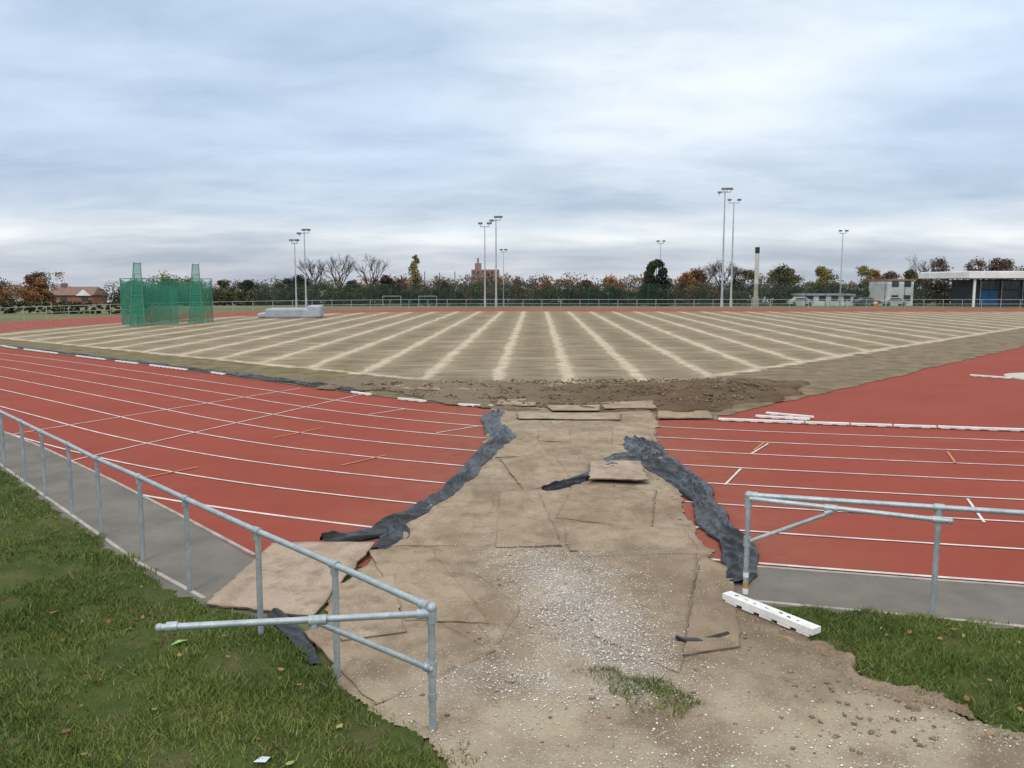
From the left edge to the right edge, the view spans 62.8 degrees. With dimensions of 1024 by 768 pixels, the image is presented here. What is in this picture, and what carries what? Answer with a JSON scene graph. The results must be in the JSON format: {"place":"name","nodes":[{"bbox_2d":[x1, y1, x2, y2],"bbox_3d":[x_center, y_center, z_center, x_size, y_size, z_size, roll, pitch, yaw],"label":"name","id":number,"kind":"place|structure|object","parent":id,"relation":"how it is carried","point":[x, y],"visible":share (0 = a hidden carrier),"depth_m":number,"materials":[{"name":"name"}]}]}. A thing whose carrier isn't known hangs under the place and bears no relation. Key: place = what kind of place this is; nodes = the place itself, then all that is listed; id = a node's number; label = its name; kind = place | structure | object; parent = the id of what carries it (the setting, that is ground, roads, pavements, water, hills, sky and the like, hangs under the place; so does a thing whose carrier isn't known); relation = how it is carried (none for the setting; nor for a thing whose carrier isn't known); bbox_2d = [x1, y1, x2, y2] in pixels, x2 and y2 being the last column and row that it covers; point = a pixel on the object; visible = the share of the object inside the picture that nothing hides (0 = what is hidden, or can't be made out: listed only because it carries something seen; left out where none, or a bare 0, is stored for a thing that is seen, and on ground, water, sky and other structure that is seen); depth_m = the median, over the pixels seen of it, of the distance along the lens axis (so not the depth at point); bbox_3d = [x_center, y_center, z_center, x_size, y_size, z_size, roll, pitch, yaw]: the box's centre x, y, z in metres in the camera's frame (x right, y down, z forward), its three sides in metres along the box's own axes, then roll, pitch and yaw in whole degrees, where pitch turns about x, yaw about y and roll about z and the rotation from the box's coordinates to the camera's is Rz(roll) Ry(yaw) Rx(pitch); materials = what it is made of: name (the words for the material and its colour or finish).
{"place":"outdoors","nodes":[
{"label":"outdoors","id":0,"kind":"place"},
{"bbox_2d":[0,433,288,629],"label":"asphalt footpath","id":1,"kind":"structure","parent":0,"point":[217,564],"depth_m":11.32,"materials":[{"name":"asphalt"}]},
{"bbox_2d":[0,409,436,730],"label":"tubular handrail","id":2,"kind":"object","parent":1,"relation":"on","point":[427,610],"visible":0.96,"depth_m":6.87,"materials":[{"name":"metal"}]},
{"bbox_2d":[0,466,1023,767],"bbox_3d":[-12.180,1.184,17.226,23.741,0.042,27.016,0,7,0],"label":"lawn","id":3,"kind":"structure","parent":0,"point":[359,732],"depth_m":6.95,"materials":[{"name":"plant"}]},
{"bbox_2d":[267,608,320,665],"bbox_3d":[-1.979,2.313,7.759,0.220,0.085,1.288,-4,8,-32],"label":"black plastic sheet","id":4,"kind":"object","parent":3,"relation":"on","point":[298,634],"visible":0.86,"depth_m":7.74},
{"bbox_2d":[37,515,1022,765],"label":"fallen leaves","id":5,"kind":"object","parent":3,"relation":"on","point":[264,759],"visible":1,"depth_m":6.56,"materials":[{"name":"brown plant"}]},
{"bbox_2d":[0,309,1023,584],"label":"running track","id":6,"kind":"structure","parent":0,"point":[960,485],"depth_m":16.34,"materials":[{"name":"rubber"}]},
{"bbox_2d":[0,345,187,370],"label":"track kerb","id":7,"kind":"structure","parent":6,"relation":"on","point":[99,358],"depth_m":35.65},
{"bbox_2d":[143,478,406,566],"bbox_3d":[-3.672,1.894,11.681,6.093,0.001,2.902,3,8,23],"label":"running track margin","id":8,"kind":"object","parent":6,"relation":"on","point":[293,529],"visible":0.5,"depth_m":12.01,"materials":[{"name":"rubber"}]},
{"bbox_2d":[320,408,515,541],"bbox_3d":[-0.907,1.311,15.769,1.298,0.139,10.866,1,7,10],"label":"black plastic sheet","id":9,"kind":"object","parent":6,"relation":"on","point":[498,431],"visible":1,"depth_m":13.38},
{"bbox_2d":[14,388,985,521],"bbox_3d":[-0.841,1.193,17.364,18.524,0.001,10.930,4,8,28],"label":"staggered start line","id":10,"kind":"object","parent":6,"relation":"on","point":[978,514],"visible":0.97,"depth_m":18.42,"materials":[{"name":"paint"}]},
{"bbox_2d":[0,310,1017,480],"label":"lane line","id":11,"kind":"object","parent":6,"relation":"on","point":[476,450],"visible":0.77,"depth_m":16.98,"materials":[{"name":"paint"}]},
{"bbox_2d":[0,431,1023,627],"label":"concrete edging","id":12,"kind":"object","parent":6,"relation":"on","point":[209,531],"visible":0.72,"depth_m":9.66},
{"bbox_2d":[0,299,1023,320],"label":"perimeter rail","id":13,"kind":"object","parent":6,"relation":"on","point":[68,311],"visible":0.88,"depth_m":105.44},
{"bbox_2d":[0,309,1023,521],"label":"lane line","id":14,"kind":"object","parent":6,"relation":"on","point":[444,482],"visible":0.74,"depth_m":14.96,"materials":[{"name":"paint"}]},
{"bbox_2d":[0,310,1023,499],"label":"lane line","id":15,"kind":"object","parent":6,"relation":"on","point":[463,465],"visible":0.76,"depth_m":15.64,"materials":[{"name":"paint"}]},
{"bbox_2d":[3,311,1022,440],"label":"lane line","id":16,"kind":"object","parent":6,"relation":"on","point":[478,415],"visible":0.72,"depth_m":21.11,"materials":[{"name":"paint"}]},
{"bbox_2d":[10,309,1023,548],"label":"lane line","id":17,"kind":"object","parent":6,"relation":"on","point":[415,503],"visible":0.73,"depth_m":12.76,"materials":[{"name":"paint"}]},
{"bbox_2d":[12,309,1023,583],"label":"lane line","id":18,"kind":"object","parent":6,"relation":"on","point":[714,559],"visible":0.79,"depth_m":9.76,"materials":[{"name":"paint"}]},
{"bbox_2d":[718,418,1023,430],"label":"track kerb","id":19,"kind":"structure","parent":6,"relation":"on","point":[873,424],"depth_m":19.21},
{"bbox_2d":[0,311,1023,419],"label":"infield","id":20,"kind":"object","parent":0,"point":[565,346],"visible":0.77,"depth_m":45.06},
{"bbox_2d":[119,262,213,326],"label":"hammer cage","id":21,"kind":"object","parent":20,"relation":"on","point":[164,302],"visible":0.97,"depth_m":64.03,"materials":[{"name":"green fabric"}]},
{"bbox_2d":[0,344,364,391],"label":"black plastic sheet","id":22,"kind":"object","parent":20,"relation":"on","point":[280,379],"visible":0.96,"depth_m":29.91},
{"bbox_2d":[258,305,323,317],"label":"landing mat","id":23,"kind":"object","parent":20,"relation":"on","point":[313,311],"visible":1,"depth_m":76.50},
{"bbox_2d":[657,410,713,418],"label":"plywood board","id":24,"kind":"object","parent":20,"relation":"on","point":[702,414],"visible":0.97,"depth_m":20.53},
{"bbox_2d":[0,303,1023,767],"bbox_3d":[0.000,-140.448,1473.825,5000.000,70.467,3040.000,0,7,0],"label":"ground","id":25,"kind":"structure","parent":0,"point":[34,315],"depth_m":105.01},
{"bbox_2d":[0,281,47,305],"bbox_3d":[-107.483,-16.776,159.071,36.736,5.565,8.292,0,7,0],"label":"autumn tree","id":26,"kind":"object","parent":25,"relation":"on","point":[21,290],"visible":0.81,"depth_m":158.39,"materials":[{"name":"brown plant"}]},
{"bbox_2d":[0,270,69,303],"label":"distant tree line","id":27,"kind":"object","parent":25,"relation":"on","point":[6,282],"visible":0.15,"depth_m":236.59,"materials":[{"name":"brown plant"}]},
{"bbox_2d":[21,271,57,304],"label":"autumn tree","id":28,"kind":"object","parent":25,"relation":"on","point":[30,278],"visible":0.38,"depth_m":171.61,"materials":[{"name":"brown plant"}]},
{"bbox_2d":[28,277,52,305],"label":"autumn tree","id":29,"kind":"object","parent":25,"relation":"on","point":[41,287],"visible":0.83,"depth_m":165.45,"materials":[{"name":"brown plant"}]},
{"bbox_2d":[0,300,128,313],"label":"clipped hedge","id":30,"kind":"object","parent":25,"relation":"on","point":[57,308],"visible":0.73,"depth_m":87.48,"materials":[{"name":"green plant"}]},
{"bbox_2d":[48,289,106,304],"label":"walls","id":31,"kind":"structure","parent":25,"relation":"on","point":[84,293],"depth_m":219.94,"materials":[{"name":"red brick"}]},
{"bbox_2d":[49,283,107,294],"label":"roof","id":32,"kind":"structure","parent":31,"relation":"on","point":[65,289],"depth_m":221.61,"materials":[{"name":"tile"}]},
{"bbox_2d":[233,279,259,300],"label":"autumn tree","id":33,"kind":"object","parent":25,"relation":"on","point":[247,285],"visible":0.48,"depth_m":164.69,"materials":[{"name":"green plant"}]},
{"bbox_2d":[100,279,462,305],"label":"hedgerow","id":34,"kind":"object","parent":25,"relation":"on","point":[260,300],"visible":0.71,"depth_m":157.84,"materials":[{"name":"green plant"}]},
{"bbox_2d":[271,278,293,300],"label":"autumn tree","id":35,"kind":"object","parent":25,"relation":"on","point":[281,285],"visible":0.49,"depth_m":171.41,"materials":[{"name":"green plant"}]},
{"bbox_2d":[206,541,374,616],"bbox_3d":[-2.412,2.130,9.380,1.398,0.049,2.312,0,7,0],"label":"plywood board","id":36,"kind":"object","parent":25,"relation":"on","point":[294,583],"visible":0.9,"depth_m":9.17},
{"bbox_2d":[285,274,310,301],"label":"autumn tree","id":37,"kind":"object","parent":25,"relation":"on","point":[300,281],"visible":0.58,"depth_m":170.76,"materials":[{"name":"green plant"}]},
{"bbox_2d":[291,258,326,299],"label":"bare tree","id":38,"kind":"object","parent":25,"relation":"on","point":[312,267],"visible":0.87,"depth_m":167.08,"materials":[{"name":"brown plant"}]},
{"bbox_2d":[317,253,355,303],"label":"bare tree","id":39,"kind":"object","parent":25,"relation":"on","point":[339,287],"visible":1,"depth_m":165.92,"materials":[{"name":"brown plant"}]},
{"bbox_2d":[353,254,391,301],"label":"bare tree","id":40,"kind":"object","parent":25,"relation":"on","point":[373,261],"visible":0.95,"depth_m":168.28,"materials":[{"name":"brown plant"}]},
{"bbox_2d":[373,274,396,305],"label":"autumn tree","id":41,"kind":"object","parent":25,"relation":"on","point":[387,280],"visible":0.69,"depth_m":165.14,"materials":[{"name":"brown plant"}]},
{"bbox_2d":[408,254,423,305],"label":"poplar tree","id":42,"kind":"object","parent":25,"relation":"on","point":[414,283],"visible":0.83,"depth_m":164.12,"materials":[{"name":"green plant"}]},
{"bbox_2d":[471,258,498,303],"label":"brick tower block","id":43,"kind":"structure","parent":25,"relation":"on","point":[477,269],"depth_m":392.19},
{"bbox_2d":[489,216,502,307],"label":"floodlight mast","id":44,"kind":"object","parent":25,"relation":"on","point":[492,220],"visible":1,"depth_m":106.63,"materials":[{"name":"metal"}]},
{"bbox_2d":[3,311,1010,451],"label":"lane line","id":45,"kind":"object","parent":25,"relation":"on","point":[476,425],"visible":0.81,"depth_m":19.75,"materials":[{"name":"paint"}]},
{"bbox_2d":[0,310,1023,465],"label":"lane line","id":46,"kind":"object","parent":25,"relation":"on","point":[482,437],"visible":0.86,"depth_m":18.57,"materials":[{"name":"paint"}]},
{"bbox_2d":[330,271,737,304],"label":"distant tree line","id":47,"kind":"object","parent":25,"relation":"on","point":[517,280],"visible":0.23,"depth_m":185.16,"materials":[{"name":"green plant"}]},
{"bbox_2d":[112,265,1018,304],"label":"distant tree line","id":48,"kind":"object","parent":25,"relation":"on","point":[435,277],"visible":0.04,"depth_m":233.33,"materials":[{"name":"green plant"}]},
{"bbox_2d":[572,279,598,304],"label":"autumn tree","id":49,"kind":"object","parent":25,"relation":"on","point":[584,283],"visible":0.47,"depth_m":170.49,"materials":[{"name":"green plant"}]},
{"bbox_2d":[598,276,625,301],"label":"autumn tree","id":50,"kind":"object","parent":25,"relation":"on","point":[613,282],"visible":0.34,"depth_m":167.00,"materials":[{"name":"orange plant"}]},
{"bbox_2d":[253,271,1022,306],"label":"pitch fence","id":51,"kind":"object","parent":25,"relation":"on","point":[569,290],"visible":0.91,"depth_m":123.34,"materials":[{"name":"grey"}]},
{"bbox_2d":[634,259,677,305],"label":"evergreen tree","id":52,"kind":"object","parent":25,"relation":"on","point":[651,279],"visible":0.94,"depth_m":139.94,"materials":[{"name":"green plant"}]},
{"bbox_2d":[672,271,702,305],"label":"autumn tree","id":53,"kind":"object","parent":25,"relation":"on","point":[685,279],"visible":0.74,"depth_m":160.50,"materials":[{"name":"brown plant"}]},
{"bbox_2d":[688,268,708,304],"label":"autumn tree","id":54,"kind":"object","parent":25,"relation":"on","point":[701,277],"visible":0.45,"depth_m":169.75,"materials":[{"name":"brown plant"}]},
{"bbox_2d":[458,282,961,305],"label":"hedgerow","id":55,"kind":"object","parent":25,"relation":"on","point":[592,293],"visible":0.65,"depth_m":157.94,"materials":[{"name":"green plant"}]},
{"bbox_2d":[704,260,737,297],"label":"bare tree","id":56,"kind":"object","parent":25,"relation":"on","point":[719,265],"visible":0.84,"depth_m":170.11,"materials":[{"name":"brown plant"}]},
{"bbox_2d":[718,188,732,306],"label":"floodlight mast","id":57,"kind":"object","parent":25,"relation":"on","point":[722,277],"visible":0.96,"depth_m":109.52,"materials":[{"name":"metal"}]},
{"bbox_2d":[728,199,741,306],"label":"floodlight mast","id":58,"kind":"object","parent":25,"relation":"on","point":[730,302],"visible":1,"depth_m":112.75,"materials":[{"name":"metal"}]},
{"bbox_2d":[726,269,759,304],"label":"autumn tree","id":59,"kind":"object","parent":25,"relation":"on","point":[749,274],"visible":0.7,"depth_m":171.55,"materials":[{"name":"green plant"}]},
{"bbox_2d":[752,247,759,305],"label":"chimney stack","id":60,"kind":"object","parent":25,"relation":"on","point":[756,280],"visible":0.89,"depth_m":126.76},
{"bbox_2d":[767,263,795,303],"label":"autumn tree","id":61,"kind":"object","parent":25,"relation":"on","point":[776,275],"visible":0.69,"depth_m":164.06,"materials":[{"name":"green plant"}]},
{"bbox_2d":[804,265,833,292],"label":"autumn tree","id":62,"kind":"object","parent":25,"relation":"on","point":[822,274],"visible":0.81,"depth_m":164.46,"materials":[{"name":"yellow plant"}]},
{"bbox_2d":[793,295,852,305],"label":"walls","id":63,"kind":"structure","parent":25,"relation":"on","point":[831,303],"depth_m":148.84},
{"bbox_2d":[848,265,873,300],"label":"autumn tree","id":64,"kind":"object","parent":25,"relation":"on","point":[863,271],"visible":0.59,"depth_m":165.48,"materials":[{"name":"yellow plant"}]},
{"bbox_2d":[742,491,1023,615],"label":"tubular handrail","id":65,"kind":"object","parent":25,"relation":"on","point":[937,519],"visible":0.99,"depth_m":8.24,"materials":[{"name":"metal"}]},
{"bbox_2d":[868,281,913,305],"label":"walls","id":66,"kind":"structure","parent":25,"relation":"on","point":[877,290],"depth_m":150.38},
{"bbox_2d":[905,255,946,297],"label":"bare tree","id":67,"kind":"object","parent":25,"relation":"on","point":[933,264],"visible":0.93,"depth_m":168.19,"materials":[{"name":"brown plant"}]},
{"bbox_2d":[917,256,955,304],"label":"autumn tree","id":68,"kind":"object","parent":25,"relation":"on","point":[939,287],"visible":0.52,"depth_m":170.24,"materials":[{"name":"brown plant"}]},
{"bbox_2d":[918,271,1023,306],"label":"sports pavilion","id":69,"kind":"structure","parent":25,"relation":"on","point":[987,289],"depth_m":115.28,"materials":[{"name":"blue paint"}]},
{"bbox_2d":[956,256,994,279],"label":"autumn tree","id":70,"kind":"object","parent":25,"relation":"on","point":[969,266],"visible":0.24,"depth_m":163.29,"materials":[{"name":"brown plant"}]},
{"bbox_2d":[986,258,1015,279],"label":"autumn tree","id":71,"kind":"object","parent":25,"relation":"on","point":[997,262],"visible":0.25,"depth_m":164.02,"materials":[{"name":"brown plant"}]},
{"bbox_2d":[0,0,1023,302],"label":"sky","id":72,"kind":"structure","parent":0,"point":[171,136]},
{"bbox_2d":[316,378,809,412],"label":"churned soil","id":73,"kind":"structure","parent":0,"point":[781,392],"depth_m":24.14,"materials":[{"name":"soil"}]},
{"bbox_2d":[381,383,491,391],"bbox_3d":[-2.192,0.084,25.745,3.222,0.040,1.644,3,7,22],"label":"dirt patch","id":74,"kind":"object","parent":73,"relation":"on","point":[427,388],"visible":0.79,"depth_m":25.29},
{"bbox_2d":[497,399,535,405],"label":"plywood board","id":75,"kind":"object","parent":73,"relation":"on","point":[516,403],"visible":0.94,"depth_m":22.42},
{"bbox_2d":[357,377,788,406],"bbox_3d":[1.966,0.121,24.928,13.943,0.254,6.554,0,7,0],"label":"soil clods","id":76,"kind":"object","parent":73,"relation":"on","point":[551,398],"visible":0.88,"depth_m":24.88,"materials":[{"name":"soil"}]},
{"bbox_2d":[547,405,599,410],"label":"plywood board","id":77,"kind":"object","parent":73,"relation":"on","point":[567,408],"visible":1,"depth_m":21.24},
{"bbox_2d":[600,401,656,408],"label":"plywood board","id":78,"kind":"object","parent":73,"relation":"on","point":[630,405],"visible":0.99,"depth_m":21.73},
{"bbox_2d":[325,407,1023,767],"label":"dirt path","id":79,"kind":"structure","parent":0,"point":[749,679],"depth_m":6.62,"materials":[{"name":"soil"}]},
{"bbox_2d":[339,574,406,641],"bbox_3d":[-1.439,2.225,8.456,0.683,0.042,1.642,-2,7,-13],"label":"plywood board","id":80,"kind":"object","parent":79,"relation":"on","point":[358,597],"visible":0.65,"depth_m":8.36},
{"bbox_2d":[372,517,409,549],"bbox_3d":[-1.516,1.926,10.838,0.426,0.108,1.186,0,7,0],"label":"black plastic sheet","id":81,"kind":"object","parent":79,"relation":"on","point":[390,536],"visible":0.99,"depth_m":10.77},
{"bbox_2d":[304,609,495,704],"bbox_3d":[-1.209,2.343,7.677,1.312,0.042,2.012,-6,9,-40],"label":"plywood board","id":82,"kind":"object","parent":79,"relation":"on","point":[374,675],"visible":0.72,"depth_m":7.32,"materials":[{"name":"wood"}]},
{"bbox_2d":[369,547,488,623],"bbox_3d":[-0.974,2.159,9.122,0.779,0.040,2.589,-2,7,-19],"label":"plywood board","id":83,"kind":"object","parent":79,"relation":"on","point":[421,573],"visible":0.88,"depth_m":9.05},
{"bbox_2d":[392,497,493,546],"bbox_3d":[-0.877,1.865,11.658,1.264,0.038,2.526,0,7,0],"label":"plywood board","id":84,"kind":"object","parent":79,"relation":"on","point":[453,523],"visible":0.98,"depth_m":11.21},
{"bbox_2d":[434,549,519,649],"bbox_3d":[-0.349,2.196,8.943,0.520,0.040,3.012,-2,7,-16],"label":"plywood board","id":85,"kind":"object","parent":79,"relation":"on","point":[494,607],"visible":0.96,"depth_m":8.59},
{"bbox_2d":[496,439,548,457],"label":"plywood board","id":86,"kind":"object","parent":79,"relation":"on","point":[519,447],"visible":0.88,"depth_m":16.47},
{"bbox_2d":[495,490,561,547],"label":"plywood board","id":87,"kind":"object","parent":79,"relation":"on","point":[523,519],"visible":1,"depth_m":11.35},
{"bbox_2d":[499,456,569,489],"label":"plywood board","id":88,"kind":"object","parent":79,"relation":"on","point":[530,473],"visible":0.89,"depth_m":14.48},
{"bbox_2d":[538,426,570,441],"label":"plywood board","id":89,"kind":"object","parent":79,"relation":"on","point":[552,434],"visible":0.99,"depth_m":17.96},
{"bbox_2d":[516,412,621,419],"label":"plywood board","id":90,"kind":"object","parent":79,"relation":"on","point":[588,416],"visible":1,"depth_m":20.18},
{"bbox_2d":[542,447,654,490],"bbox_3d":[1.567,1.446,14.692,0.763,0.132,3.724,4,8,31],"label":"black plastic sheet","id":91,"kind":"object","parent":79,"relation":"on","point":[577,479],"visible":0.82,"depth_m":14.07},
{"bbox_2d":[588,460,648,480],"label":"plywood board","id":92,"kind":"object","parent":91,"relation":"on","point":[626,470],"visible":1,"depth_m":14.18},
{"bbox_2d":[556,484,656,526],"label":"plywood board","id":93,"kind":"object","parent":79,"relation":"on","point":[590,503],"visible":1,"depth_m":12.21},
{"bbox_2d":[611,425,651,444],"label":"plywood board","id":94,"kind":"object","parent":79,"relation":"on","point":[620,432],"visible":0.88,"depth_m":18.17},
{"bbox_2d":[564,522,700,551],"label":"plywood board","id":95,"kind":"object","parent":79,"relation":"on","point":[586,537],"visible":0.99,"depth_m":10.80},
{"bbox_2d":[588,553,698,672],"bbox_3d":[1.335,2.229,8.646,1.299,0.040,3.199,1,7,9],"label":"plywood board","id":96,"kind":"object","parent":79,"relation":"on","point":[660,569],"visible":1,"depth_m":8.63,"materials":[{"name":"wood"}]},
{"bbox_2d":[622,434,758,583],"bbox_3d":[2.728,1.611,13.281,0.976,0.144,8.453,0,7,-1],"label":"black plastic sheet","id":97,"kind":"object","parent":79,"relation":"on","point":[711,515],"visible":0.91,"depth_m":12.10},
{"bbox_2d":[367,544,1022,767],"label":"limestone chips","id":98,"kind":"object","parent":79,"relation":"on","point":[595,627],"visible":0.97,"depth_m":7.44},
{"bbox_2d":[675,631,729,641],"bbox_3d":[1.761,2.323,7.677,0.533,0.050,0.167,-1,7,-9],"label":"black plastic sheet","id":99,"kind":"object","parent":79,"relation":"on","point":[686,639],"visible":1,"depth_m":7.66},
{"bbox_2d":[683,555,740,656],"bbox_3d":[2.108,2.221,8.637,0.495,0.040,2.835,2,7,16],"label":"plywood board","id":100,"kind":"object","parent":79,"relation":"on","point":[713,612],"visible":0.91,"depth_m":8.21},
{"bbox_2d":[416,412,1023,767],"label":"soil clods","id":101,"kind":"object","parent":79,"relation":"on","point":[871,731],"visible":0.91,"depth_m":6.46,"materials":[{"name":"soil"}]},
{"bbox_2d":[747,608,976,718],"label":"trampled soil","id":102,"kind":"structure","parent":79,"relation":"on","point":[847,660],"depth_m":7.00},
{"bbox_2d":[722,591,820,636],"bbox_3d":[2.500,2.227,8.159,0.125,0.090,1.082,-5,8,-33],"label":"loose kerb section","id":103,"kind":"object","parent":102,"relation":"on","point":[788,621],"visible":1,"depth_m":8.08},
{"bbox_2d":[710,340,1023,414],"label":"soil verge","id":104,"kind":"structure","parent":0,"point":[830,385],"depth_m":29.43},
{"bbox_2d":[718,346,1023,430],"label":"red runup area","id":105,"kind":"object","parent":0,"point":[954,394],"visible":0.75,"depth_m":23.46,"materials":[{"name":"rubber"}]},
{"bbox_2d":[755,412,813,420],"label":"stacked kerb sections","id":106,"kind":"object","parent":105,"relation":"on","point":[799,417],"visible":1,"depth_m":20.37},
{"bbox_2d":[734,568,1023,627],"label":"asphalt footpath","id":107,"kind":"structure","parent":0,"point":[963,601],"depth_m":8.86,"materials":[{"name":"asphalt"}]},
{"bbox_2d":[774,606,1023,732],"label":"lawn","id":108,"kind":"structure","parent":0,"point":[965,684],"depth_m":7.35,"materials":[{"name":"plant"}]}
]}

